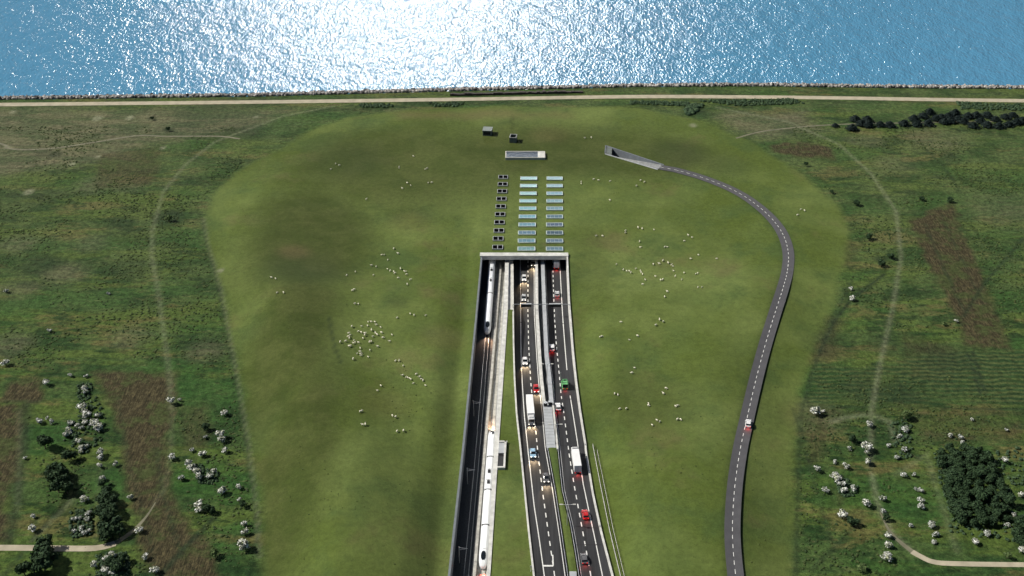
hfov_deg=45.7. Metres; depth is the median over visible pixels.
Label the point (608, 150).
ramp portal
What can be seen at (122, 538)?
worn path
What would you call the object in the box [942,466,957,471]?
tree
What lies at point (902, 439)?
scrub
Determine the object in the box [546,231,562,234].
skylight
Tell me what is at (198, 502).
blossom bush
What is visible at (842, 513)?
blossom bush
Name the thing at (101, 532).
tree
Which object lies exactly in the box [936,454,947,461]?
tree
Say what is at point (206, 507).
tree
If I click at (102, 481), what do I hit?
tree
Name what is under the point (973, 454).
tree
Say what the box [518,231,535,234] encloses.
skylight
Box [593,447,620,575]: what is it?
wire fence
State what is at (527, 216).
skylight
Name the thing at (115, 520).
tree
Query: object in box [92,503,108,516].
tree
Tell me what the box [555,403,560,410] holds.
car
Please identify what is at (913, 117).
conifer tree
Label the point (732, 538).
access road
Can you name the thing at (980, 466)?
tree
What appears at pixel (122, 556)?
tree
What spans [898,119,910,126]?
conifer tree
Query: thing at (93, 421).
blossom bush
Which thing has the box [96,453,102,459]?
flowering bush
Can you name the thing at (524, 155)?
roof grille
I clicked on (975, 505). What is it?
tree
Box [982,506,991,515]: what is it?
tree
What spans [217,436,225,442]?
blossom bush
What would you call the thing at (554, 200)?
skylight
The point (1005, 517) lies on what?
tree
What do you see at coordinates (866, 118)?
conifer tree
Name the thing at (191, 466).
blossom bush
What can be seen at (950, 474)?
tree
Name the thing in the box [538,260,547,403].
gallery floor
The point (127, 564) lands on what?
scrub
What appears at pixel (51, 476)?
tree
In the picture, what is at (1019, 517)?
tree
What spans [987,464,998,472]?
tree
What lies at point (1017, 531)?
tree
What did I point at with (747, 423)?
car
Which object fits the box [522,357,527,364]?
car
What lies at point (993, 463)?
tree
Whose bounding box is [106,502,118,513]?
tree
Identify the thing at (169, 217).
green bush
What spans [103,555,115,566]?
tree
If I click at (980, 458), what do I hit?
tree
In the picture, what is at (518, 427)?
retaining wall
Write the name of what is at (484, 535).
train
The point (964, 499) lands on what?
tree
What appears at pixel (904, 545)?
worn path
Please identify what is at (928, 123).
conifer tree
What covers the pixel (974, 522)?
tree
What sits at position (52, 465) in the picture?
tree
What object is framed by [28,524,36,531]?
blossom bush
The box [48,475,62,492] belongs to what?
tree
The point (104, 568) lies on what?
blossom bush
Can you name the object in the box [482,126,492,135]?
vent house
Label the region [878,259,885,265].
tree
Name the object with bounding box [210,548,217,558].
green bush
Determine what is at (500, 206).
roof hatch
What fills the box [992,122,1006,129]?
conifer tree
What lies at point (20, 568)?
tree
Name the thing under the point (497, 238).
roof hatch
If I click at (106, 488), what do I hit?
tree
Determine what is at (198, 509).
blossom bush
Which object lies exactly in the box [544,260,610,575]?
road
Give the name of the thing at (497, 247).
roof hatch
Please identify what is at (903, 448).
flowering bush
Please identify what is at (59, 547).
gravel path
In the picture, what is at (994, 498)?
tree
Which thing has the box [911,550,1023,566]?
gravel path
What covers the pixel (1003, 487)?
tree
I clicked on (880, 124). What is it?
conifer tree
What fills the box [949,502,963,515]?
tree
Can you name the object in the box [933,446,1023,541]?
scrub
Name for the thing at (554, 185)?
skylight
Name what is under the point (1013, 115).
conifer tree
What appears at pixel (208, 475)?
blossom bush
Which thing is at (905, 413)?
green bush
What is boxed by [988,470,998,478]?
tree
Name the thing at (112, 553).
blossom bush
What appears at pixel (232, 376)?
meadow tufts
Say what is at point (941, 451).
tree
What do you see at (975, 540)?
blossom bush
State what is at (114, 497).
tree
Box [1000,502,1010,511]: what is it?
tree
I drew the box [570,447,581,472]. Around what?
truck
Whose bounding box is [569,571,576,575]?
concrete slab
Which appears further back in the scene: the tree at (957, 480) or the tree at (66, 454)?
the tree at (66, 454)
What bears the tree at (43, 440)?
on the ground
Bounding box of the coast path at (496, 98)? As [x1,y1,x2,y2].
[0,95,1023,105]
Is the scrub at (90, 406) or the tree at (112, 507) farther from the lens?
the scrub at (90, 406)
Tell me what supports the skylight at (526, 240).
on the ground
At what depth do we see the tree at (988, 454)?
435.20 m
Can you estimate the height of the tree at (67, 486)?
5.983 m
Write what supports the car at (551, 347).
on the road at (586, 533)
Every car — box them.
[521,274,526,280]
[521,294,526,300]
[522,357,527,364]
[530,448,535,457]
[533,384,539,392]
[542,472,549,482]
[549,344,554,350]
[554,291,559,296]
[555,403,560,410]
[580,553,587,563]
[581,509,588,519]
[745,419,751,427]
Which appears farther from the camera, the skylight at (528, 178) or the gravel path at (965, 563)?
the skylight at (528, 178)
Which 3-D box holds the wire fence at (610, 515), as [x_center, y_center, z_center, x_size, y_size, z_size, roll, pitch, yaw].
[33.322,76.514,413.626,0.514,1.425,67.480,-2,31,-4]
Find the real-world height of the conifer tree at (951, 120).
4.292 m
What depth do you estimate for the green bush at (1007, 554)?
394.23 m
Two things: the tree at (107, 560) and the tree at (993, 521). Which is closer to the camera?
the tree at (107, 560)
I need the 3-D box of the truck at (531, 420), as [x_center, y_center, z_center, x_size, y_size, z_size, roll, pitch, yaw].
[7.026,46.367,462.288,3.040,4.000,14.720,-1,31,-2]
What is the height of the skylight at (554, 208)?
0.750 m
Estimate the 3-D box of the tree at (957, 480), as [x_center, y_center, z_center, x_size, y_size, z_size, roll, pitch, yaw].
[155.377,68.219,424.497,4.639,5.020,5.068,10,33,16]
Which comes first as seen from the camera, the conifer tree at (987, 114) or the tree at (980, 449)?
the tree at (980, 449)
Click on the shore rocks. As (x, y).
(509, 87)
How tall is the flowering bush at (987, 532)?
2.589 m
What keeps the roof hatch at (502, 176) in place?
on the ground
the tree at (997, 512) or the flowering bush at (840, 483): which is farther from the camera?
the flowering bush at (840, 483)
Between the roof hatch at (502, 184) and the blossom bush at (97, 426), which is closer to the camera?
the blossom bush at (97, 426)
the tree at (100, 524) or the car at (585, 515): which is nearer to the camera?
the tree at (100, 524)
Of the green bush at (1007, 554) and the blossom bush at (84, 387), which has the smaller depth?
the green bush at (1007, 554)
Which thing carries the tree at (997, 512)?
on the ground
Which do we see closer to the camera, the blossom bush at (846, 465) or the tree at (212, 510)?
the tree at (212, 510)
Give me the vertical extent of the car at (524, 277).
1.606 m
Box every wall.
[448,257,481,575]
[473,260,501,575]
[486,262,508,575]
[512,264,534,575]
[535,260,544,405]
[541,260,553,413]
[552,403,558,450]
[566,256,613,575]
[605,153,657,169]
[606,145,663,168]
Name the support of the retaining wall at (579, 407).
on the ground
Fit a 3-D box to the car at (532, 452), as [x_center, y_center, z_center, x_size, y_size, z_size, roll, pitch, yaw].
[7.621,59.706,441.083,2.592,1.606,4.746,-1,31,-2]
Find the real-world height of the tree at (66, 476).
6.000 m
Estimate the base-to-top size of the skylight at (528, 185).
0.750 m
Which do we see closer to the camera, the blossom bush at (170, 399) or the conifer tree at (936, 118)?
the blossom bush at (170, 399)
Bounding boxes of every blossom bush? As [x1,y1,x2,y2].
[0,359,9,365]
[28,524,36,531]
[42,379,48,384]
[75,402,86,408]
[78,444,85,449]
[79,495,88,502]
[80,384,88,389]
[82,412,91,418]
[89,418,99,425]
[90,559,97,566]
[93,423,102,431]
[101,565,108,572]
[108,551,115,556]
[134,526,143,532]
[141,553,147,559]
[149,566,159,572]
[166,396,175,404]
[184,459,192,464]
[186,463,195,470]
[192,467,200,472]
[194,499,202,507]
[195,472,201,479]
[195,506,202,512]
[198,450,206,456]
[205,472,212,478]
[215,430,224,436]
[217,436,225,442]
[217,486,226,493]
[220,409,227,415]
[221,447,227,452]
[237,538,250,550]
[240,527,248,534]
[810,406,819,414]
[829,472,838,478]
[834,475,842,481]
[836,509,847,517]
[842,462,849,467]
[860,441,873,449]
[862,499,871,506]
[866,420,872,426]
[880,551,892,561]
[884,531,891,537]
[884,541,892,547]
[972,538,978,544]
[1001,456,1008,462]
[1017,546,1023,552]
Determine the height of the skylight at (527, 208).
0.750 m
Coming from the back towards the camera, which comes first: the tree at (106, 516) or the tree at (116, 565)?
the tree at (106, 516)
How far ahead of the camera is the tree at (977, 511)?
410.01 m
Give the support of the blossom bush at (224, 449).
on the ground
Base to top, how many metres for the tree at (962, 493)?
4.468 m
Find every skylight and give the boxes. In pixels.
[517,247,534,250]
[518,223,535,226]
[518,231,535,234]
[518,239,534,242]
[519,199,536,202]
[519,206,535,210]
[519,215,535,218]
[520,176,536,180]
[520,184,536,187]
[520,192,536,195]
[546,184,562,187]
[546,192,562,195]
[546,199,562,202]
[546,206,562,210]
[546,215,562,218]
[546,223,562,226]
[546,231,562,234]
[546,239,562,242]
[546,247,562,250]
[547,176,562,180]
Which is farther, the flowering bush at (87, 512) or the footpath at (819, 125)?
the footpath at (819, 125)
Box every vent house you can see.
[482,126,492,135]
[509,134,516,142]
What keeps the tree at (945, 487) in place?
on the ground
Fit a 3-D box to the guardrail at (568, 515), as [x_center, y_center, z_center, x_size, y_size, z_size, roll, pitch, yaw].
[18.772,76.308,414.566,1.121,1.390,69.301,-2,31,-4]
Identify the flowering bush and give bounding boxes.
[36,418,43,423]
[84,510,91,515]
[96,448,103,453]
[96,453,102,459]
[168,453,175,458]
[821,486,829,492]
[838,481,846,485]
[840,487,847,492]
[850,484,855,491]
[879,495,886,500]
[901,425,908,431]
[901,446,907,452]
[917,503,925,508]
[928,520,935,527]
[932,531,939,536]
[984,529,990,536]
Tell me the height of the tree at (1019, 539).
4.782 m
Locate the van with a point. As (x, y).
(564, 382)
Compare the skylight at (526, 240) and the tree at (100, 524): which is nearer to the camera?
the tree at (100, 524)
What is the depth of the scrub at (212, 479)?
429.90 m
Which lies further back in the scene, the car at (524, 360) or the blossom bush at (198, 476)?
the car at (524, 360)
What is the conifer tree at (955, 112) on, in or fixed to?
on the ground
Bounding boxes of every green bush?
[164,214,172,219]
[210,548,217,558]
[856,563,866,572]
[901,409,911,418]
[1003,552,1011,557]
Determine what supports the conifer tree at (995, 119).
on the ground
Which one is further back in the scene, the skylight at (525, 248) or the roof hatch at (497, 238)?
the roof hatch at (497, 238)
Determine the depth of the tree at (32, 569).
386.84 m
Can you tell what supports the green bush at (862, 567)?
on the ground
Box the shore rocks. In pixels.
[0,82,1023,99]
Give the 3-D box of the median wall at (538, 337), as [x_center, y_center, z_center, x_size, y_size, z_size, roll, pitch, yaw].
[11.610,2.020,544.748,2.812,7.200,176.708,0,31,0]
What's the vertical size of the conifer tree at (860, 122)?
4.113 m
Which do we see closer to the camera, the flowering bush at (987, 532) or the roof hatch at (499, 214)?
the flowering bush at (987, 532)
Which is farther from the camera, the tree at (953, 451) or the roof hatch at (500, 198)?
the roof hatch at (500, 198)
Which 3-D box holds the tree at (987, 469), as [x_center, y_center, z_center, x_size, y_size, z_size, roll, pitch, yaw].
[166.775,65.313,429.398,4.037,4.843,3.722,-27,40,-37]
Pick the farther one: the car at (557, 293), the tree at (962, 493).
the car at (557, 293)
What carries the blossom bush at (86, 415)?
on the ground
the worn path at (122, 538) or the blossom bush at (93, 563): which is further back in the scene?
the worn path at (122, 538)
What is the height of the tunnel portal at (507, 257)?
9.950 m
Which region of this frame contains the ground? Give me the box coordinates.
[0,86,1023,575]
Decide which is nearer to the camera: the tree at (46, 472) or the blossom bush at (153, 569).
the blossom bush at (153, 569)
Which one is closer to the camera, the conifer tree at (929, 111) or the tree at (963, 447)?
the tree at (963, 447)
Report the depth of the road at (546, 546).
448.19 m
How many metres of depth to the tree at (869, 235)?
577.39 m
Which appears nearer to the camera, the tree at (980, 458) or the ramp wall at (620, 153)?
the tree at (980, 458)
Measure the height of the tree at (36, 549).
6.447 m
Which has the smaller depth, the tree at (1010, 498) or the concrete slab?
the concrete slab
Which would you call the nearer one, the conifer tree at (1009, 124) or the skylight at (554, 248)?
the skylight at (554, 248)
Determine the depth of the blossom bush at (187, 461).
433.67 m
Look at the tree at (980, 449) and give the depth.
439.89 m
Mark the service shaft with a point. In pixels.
(501, 455)
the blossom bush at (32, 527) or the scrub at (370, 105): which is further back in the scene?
the scrub at (370, 105)
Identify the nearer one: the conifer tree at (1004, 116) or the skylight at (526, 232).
the skylight at (526, 232)
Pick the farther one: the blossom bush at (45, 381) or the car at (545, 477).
the blossom bush at (45, 381)
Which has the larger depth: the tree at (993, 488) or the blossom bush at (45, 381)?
the blossom bush at (45, 381)
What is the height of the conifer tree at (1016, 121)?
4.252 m
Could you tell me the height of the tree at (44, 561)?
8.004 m
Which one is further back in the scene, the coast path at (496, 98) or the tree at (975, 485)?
the coast path at (496, 98)
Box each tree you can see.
[14,560,31,575]
[25,562,42,574]
[29,541,49,559]
[31,550,53,571]
[35,434,54,448]
[35,534,53,546]
[37,544,59,560]
[43,469,53,475]
[44,462,58,469]
[46,468,61,482]
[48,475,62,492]
[51,462,68,473]
[56,473,70,481]
[59,479,73,493]
[60,449,78,459]
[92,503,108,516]
[94,490,109,500]
[96,519,106,529]
[97,497,113,504]
[97,527,111,542]
[98,478,106,485]
[98,511,113,521]
[101,485,111,492]
[103,523,117,537]
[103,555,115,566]
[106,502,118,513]
[107,494,118,502]
[107,515,121,524]
[110,560,123,571]
[114,522,125,535]
[116,551,127,561]
[200,503,210,511]
[201,423,210,431]
[207,506,215,514]
[239,500,245,506]
[845,124,859,131]
[847,115,860,121]
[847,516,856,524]
[849,434,857,442]
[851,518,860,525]
[855,119,864,127]
[862,116,873,122]
[862,120,875,128]
[866,233,873,239]
[874,121,885,127]
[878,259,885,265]
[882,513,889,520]
[885,121,897,128]
[886,253,894,258]
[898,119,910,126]
[907,114,920,121]
[910,120,923,127]
[916,112,930,119]
[922,108,935,115]
[922,119,935,126]
[929,115,941,121]
[935,447,944,453]
[935,458,950,468]
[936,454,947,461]
[939,118,949,124]
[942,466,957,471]
[942,470,958,477]
[942,476,953,485]
[942,484,951,491]
[944,112,954,118]
[944,443,955,449]
[944,454,955,459]
[944,491,955,497]
[946,458,953,465]
[947,117,957,124]
[947,497,960,506]
[948,447,962,455]
[949,109,961,115]
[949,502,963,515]
[951,486,962,493]
[953,457,963,468]
[953,475,963,486]
[956,470,968,479]
[956,489,970,497]
[956,510,967,524]
[957,117,968,124]
[958,443,968,450]
[958,497,970,502]
[960,479,973,490]
[960,501,971,509]
[962,112,974,119]
[962,460,972,470]
[964,450,978,458]
[965,457,977,464]
[965,510,972,517]
[966,445,977,453]
[966,471,976,480]
[967,121,979,128]
[968,465,976,471]
[968,489,975,497]
[970,499,983,512]
[970,517,979,526]
[971,111,982,118]
[973,482,983,490]
[974,117,985,123]
[974,469,986,478]
[974,508,986,515]
[975,463,984,468]
[975,478,984,486]
[975,488,988,501]
[976,446,983,453]
[976,454,987,462]
[976,512,989,525]
[980,111,993,119]
[980,121,994,128]
[981,474,995,484]
[982,450,993,461]
[982,467,990,474]
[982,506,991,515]
[984,488,992,497]
[986,484,997,494]
[987,461,997,466]
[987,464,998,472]
[987,495,1000,503]
[987,516,998,525]
[988,116,1001,122]
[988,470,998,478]
[990,501,1001,508]
[991,507,1002,516]
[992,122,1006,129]
[994,477,1004,489]
[997,490,1007,501]
[999,113,1011,119]
[999,482,1007,491]
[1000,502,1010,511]
[1000,514,1013,520]
[1002,121,1014,127]
[1004,492,1016,504]
[1008,112,1018,118]
[1010,118,1022,125]
[1011,527,1023,540]
[1014,515,1023,521]
[1014,519,1023,530]
[1014,535,1023,545]
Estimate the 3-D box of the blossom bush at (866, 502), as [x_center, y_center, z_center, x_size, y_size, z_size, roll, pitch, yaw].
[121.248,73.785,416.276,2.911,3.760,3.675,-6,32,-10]
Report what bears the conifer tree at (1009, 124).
on the ground
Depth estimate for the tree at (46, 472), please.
427.54 m
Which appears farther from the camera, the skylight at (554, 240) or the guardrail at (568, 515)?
the skylight at (554, 240)
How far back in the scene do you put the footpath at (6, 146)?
677.31 m
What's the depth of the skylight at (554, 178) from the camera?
634.39 m
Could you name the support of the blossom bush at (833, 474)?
on the ground
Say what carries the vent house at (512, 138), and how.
on the ground
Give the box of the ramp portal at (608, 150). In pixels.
[605,145,611,154]
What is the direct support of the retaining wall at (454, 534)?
on the ground
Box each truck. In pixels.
[526,394,535,424]
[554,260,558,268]
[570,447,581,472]
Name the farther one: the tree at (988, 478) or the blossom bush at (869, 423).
the blossom bush at (869, 423)
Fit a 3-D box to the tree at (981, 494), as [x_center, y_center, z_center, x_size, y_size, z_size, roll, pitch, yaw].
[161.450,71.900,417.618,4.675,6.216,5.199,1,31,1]
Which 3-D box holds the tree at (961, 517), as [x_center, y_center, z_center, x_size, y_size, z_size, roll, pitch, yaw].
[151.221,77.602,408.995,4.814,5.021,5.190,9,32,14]
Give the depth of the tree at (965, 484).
422.74 m
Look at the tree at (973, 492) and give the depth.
419.38 m
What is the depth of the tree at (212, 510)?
412.57 m
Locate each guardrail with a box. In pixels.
[547,447,567,575]
[558,451,578,575]
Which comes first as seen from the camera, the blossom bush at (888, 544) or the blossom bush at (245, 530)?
the blossom bush at (888, 544)
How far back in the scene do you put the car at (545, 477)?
428.17 m
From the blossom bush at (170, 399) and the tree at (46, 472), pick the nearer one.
the tree at (46, 472)
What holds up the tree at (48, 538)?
on the ground
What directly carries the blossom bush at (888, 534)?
on the ground
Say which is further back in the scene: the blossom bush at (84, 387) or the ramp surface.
the ramp surface
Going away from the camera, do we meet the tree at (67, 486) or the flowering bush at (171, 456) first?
the tree at (67, 486)
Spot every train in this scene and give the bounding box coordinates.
[479,430,494,568]
[484,260,495,333]
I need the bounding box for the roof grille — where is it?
[505,151,544,159]
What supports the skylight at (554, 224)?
on the ground
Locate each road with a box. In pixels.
[513,260,565,575]
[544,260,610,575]
[659,165,793,575]
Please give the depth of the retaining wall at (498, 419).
458.73 m
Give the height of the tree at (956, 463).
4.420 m
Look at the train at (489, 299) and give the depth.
540.08 m
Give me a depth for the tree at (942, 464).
431.20 m
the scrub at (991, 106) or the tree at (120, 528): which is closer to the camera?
the tree at (120, 528)
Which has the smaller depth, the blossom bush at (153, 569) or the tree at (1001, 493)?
the blossom bush at (153, 569)
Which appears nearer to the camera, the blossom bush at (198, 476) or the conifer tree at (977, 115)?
the blossom bush at (198, 476)
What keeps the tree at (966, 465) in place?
on the ground
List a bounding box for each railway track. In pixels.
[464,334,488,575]
[480,262,503,575]
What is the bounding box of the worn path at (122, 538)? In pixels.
[115,502,155,544]
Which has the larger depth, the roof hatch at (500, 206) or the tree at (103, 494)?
the roof hatch at (500, 206)
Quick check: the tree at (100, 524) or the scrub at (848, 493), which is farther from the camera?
the scrub at (848, 493)
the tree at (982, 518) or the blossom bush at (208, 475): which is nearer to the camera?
the tree at (982, 518)
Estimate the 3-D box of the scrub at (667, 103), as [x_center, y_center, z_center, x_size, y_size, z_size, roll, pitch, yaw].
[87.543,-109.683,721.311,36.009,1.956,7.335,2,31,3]
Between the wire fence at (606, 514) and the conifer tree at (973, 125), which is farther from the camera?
the conifer tree at (973, 125)
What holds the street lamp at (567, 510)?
on the ground
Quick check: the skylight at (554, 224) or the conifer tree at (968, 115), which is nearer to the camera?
the skylight at (554, 224)
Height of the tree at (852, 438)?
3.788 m
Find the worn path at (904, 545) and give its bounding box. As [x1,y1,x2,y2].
[880,512,912,552]
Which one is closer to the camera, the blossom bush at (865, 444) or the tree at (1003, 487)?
the tree at (1003, 487)
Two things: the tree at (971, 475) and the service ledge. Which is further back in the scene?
the service ledge
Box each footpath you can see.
[0,135,239,149]
[736,121,992,137]
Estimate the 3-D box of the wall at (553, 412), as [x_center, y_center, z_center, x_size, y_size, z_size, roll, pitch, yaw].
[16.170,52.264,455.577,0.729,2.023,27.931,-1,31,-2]
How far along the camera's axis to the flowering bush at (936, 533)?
403.52 m
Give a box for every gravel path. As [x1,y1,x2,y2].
[0,541,115,551]
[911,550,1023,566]
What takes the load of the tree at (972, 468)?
on the ground
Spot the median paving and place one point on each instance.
(549, 429)
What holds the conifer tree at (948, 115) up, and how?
on the ground
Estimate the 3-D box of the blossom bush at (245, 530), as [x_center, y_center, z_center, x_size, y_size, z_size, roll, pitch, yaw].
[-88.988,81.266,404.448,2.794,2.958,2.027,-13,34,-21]
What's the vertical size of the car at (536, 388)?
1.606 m
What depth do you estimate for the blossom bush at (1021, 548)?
396.42 m
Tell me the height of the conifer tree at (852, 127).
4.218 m
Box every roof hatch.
[492,245,502,249]
[493,236,502,240]
[494,220,503,224]
[494,228,503,232]
[495,212,504,216]
[496,197,505,200]
[496,204,505,208]
[497,189,506,193]
[498,175,507,178]
[498,182,507,186]
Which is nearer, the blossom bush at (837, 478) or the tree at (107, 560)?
the tree at (107, 560)
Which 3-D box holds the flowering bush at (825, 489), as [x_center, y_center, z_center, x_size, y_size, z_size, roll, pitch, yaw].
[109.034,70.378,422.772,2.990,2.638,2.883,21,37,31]
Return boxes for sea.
[0,0,1023,99]
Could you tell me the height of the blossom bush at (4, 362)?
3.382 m
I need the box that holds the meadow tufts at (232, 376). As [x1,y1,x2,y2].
[0,126,1023,575]
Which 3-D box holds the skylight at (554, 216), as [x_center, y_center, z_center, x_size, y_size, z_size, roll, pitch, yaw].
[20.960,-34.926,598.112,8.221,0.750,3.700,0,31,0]
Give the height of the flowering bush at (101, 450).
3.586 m
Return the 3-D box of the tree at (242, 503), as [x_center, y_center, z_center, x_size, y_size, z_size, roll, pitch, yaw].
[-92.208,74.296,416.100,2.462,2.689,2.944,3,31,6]
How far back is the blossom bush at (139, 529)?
404.65 m
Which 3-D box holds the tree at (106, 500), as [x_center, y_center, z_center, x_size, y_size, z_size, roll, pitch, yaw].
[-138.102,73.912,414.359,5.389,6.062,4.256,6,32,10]
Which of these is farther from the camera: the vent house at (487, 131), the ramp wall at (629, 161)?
the vent house at (487, 131)
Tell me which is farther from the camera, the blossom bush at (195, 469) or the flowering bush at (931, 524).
the blossom bush at (195, 469)
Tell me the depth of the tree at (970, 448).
438.92 m
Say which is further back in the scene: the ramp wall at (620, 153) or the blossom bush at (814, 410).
the ramp wall at (620, 153)
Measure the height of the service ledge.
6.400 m
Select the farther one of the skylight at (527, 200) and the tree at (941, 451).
the skylight at (527, 200)
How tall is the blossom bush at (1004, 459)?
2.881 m
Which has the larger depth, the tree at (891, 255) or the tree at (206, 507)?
the tree at (891, 255)
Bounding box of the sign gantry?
[513,303,569,307]
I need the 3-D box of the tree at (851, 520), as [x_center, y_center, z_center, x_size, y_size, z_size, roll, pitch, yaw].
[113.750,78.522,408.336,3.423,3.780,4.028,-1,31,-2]
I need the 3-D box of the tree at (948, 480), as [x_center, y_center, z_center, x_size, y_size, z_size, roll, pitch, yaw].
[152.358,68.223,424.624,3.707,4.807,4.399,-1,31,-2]
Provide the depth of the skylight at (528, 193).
618.70 m
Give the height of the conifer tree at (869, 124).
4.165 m
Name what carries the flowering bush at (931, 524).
on the ground
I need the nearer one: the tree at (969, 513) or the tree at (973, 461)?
the tree at (969, 513)
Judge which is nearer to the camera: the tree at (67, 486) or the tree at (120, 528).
the tree at (120, 528)
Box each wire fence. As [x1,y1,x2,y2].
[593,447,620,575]
[597,451,624,575]
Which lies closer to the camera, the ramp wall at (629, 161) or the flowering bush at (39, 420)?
the flowering bush at (39, 420)
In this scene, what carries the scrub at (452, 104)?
on the ground
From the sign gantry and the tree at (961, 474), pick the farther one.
the sign gantry
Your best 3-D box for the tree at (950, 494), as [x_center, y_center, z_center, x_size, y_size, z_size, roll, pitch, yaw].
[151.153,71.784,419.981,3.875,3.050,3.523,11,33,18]
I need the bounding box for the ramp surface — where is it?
[619,157,660,168]
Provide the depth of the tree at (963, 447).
441.30 m
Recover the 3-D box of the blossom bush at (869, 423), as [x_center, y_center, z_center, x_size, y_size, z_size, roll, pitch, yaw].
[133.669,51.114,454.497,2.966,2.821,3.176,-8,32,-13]
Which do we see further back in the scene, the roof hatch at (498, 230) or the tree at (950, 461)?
the roof hatch at (498, 230)
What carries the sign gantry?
on the retaining wall at (518, 427)
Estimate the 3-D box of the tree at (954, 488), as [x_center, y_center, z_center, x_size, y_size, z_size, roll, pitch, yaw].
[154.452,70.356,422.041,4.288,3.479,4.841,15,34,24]
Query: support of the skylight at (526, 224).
on the ground
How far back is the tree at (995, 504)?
411.88 m
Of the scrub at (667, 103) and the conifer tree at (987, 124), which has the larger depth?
the scrub at (667, 103)
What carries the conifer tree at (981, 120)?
on the ground
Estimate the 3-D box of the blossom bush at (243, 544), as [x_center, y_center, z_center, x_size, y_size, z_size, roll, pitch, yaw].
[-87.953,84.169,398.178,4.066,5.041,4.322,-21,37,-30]
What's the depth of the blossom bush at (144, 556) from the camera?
394.00 m
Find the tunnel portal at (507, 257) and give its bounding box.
[480,253,567,269]
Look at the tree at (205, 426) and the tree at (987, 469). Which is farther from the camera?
the tree at (205, 426)
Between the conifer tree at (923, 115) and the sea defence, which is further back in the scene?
the sea defence
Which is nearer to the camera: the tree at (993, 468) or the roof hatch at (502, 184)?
the tree at (993, 468)
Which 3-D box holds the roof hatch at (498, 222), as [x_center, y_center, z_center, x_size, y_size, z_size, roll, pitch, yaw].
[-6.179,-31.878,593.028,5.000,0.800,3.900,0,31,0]
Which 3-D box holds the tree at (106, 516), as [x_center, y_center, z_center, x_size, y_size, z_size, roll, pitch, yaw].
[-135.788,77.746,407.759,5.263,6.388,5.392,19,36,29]
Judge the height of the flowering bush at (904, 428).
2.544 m
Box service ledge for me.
[508,261,511,309]
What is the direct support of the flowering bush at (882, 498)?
on the ground
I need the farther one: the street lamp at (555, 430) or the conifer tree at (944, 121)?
the conifer tree at (944, 121)
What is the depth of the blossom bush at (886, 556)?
393.32 m
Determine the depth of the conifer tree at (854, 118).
697.51 m
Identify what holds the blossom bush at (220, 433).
on the ground
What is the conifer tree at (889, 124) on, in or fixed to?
on the ground
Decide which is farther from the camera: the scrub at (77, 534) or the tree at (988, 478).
the tree at (988, 478)
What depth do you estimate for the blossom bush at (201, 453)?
438.71 m
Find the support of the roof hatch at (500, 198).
on the ground
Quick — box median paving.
[543,404,555,449]
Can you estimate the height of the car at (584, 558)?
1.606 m
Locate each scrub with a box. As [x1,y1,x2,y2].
[63,382,105,454]
[68,507,93,538]
[94,551,130,575]
[195,463,218,484]
[359,102,393,107]
[428,101,463,106]
[629,100,689,105]
[683,102,704,115]
[700,97,804,105]
[834,474,858,497]
[889,419,913,459]
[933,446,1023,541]
[956,101,1023,110]
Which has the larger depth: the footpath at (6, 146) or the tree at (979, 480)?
the footpath at (6, 146)
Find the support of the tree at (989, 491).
on the ground
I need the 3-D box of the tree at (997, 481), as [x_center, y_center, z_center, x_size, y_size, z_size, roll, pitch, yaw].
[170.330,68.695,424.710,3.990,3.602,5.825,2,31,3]
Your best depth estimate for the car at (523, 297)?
541.88 m
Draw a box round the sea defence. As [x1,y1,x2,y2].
[450,90,582,95]
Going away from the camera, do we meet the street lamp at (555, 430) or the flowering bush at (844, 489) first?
the flowering bush at (844, 489)
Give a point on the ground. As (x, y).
(312, 388)
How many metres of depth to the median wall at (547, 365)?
506.77 m
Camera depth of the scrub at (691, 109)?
712.39 m
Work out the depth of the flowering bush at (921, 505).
414.92 m
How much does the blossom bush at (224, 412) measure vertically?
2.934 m
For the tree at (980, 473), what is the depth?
426.23 m
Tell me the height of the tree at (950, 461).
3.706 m
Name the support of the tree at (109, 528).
on the ground
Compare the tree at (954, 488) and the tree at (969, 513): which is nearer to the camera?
the tree at (969, 513)
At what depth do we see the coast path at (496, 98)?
726.71 m
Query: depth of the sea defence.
733.08 m
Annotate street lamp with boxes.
[549,424,562,442]
[559,504,575,524]
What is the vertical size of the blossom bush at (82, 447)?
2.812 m
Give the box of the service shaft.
[497,441,506,469]
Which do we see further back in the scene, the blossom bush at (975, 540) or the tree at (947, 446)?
the tree at (947, 446)
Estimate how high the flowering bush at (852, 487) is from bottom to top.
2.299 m
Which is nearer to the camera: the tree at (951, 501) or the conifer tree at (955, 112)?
the tree at (951, 501)
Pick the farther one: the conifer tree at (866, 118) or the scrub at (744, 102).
the scrub at (744, 102)
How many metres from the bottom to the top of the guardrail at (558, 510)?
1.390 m
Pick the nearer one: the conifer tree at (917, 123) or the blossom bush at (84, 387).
the blossom bush at (84, 387)
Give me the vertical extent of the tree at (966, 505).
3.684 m
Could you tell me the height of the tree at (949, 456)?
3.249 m
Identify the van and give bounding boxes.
[561,379,567,389]

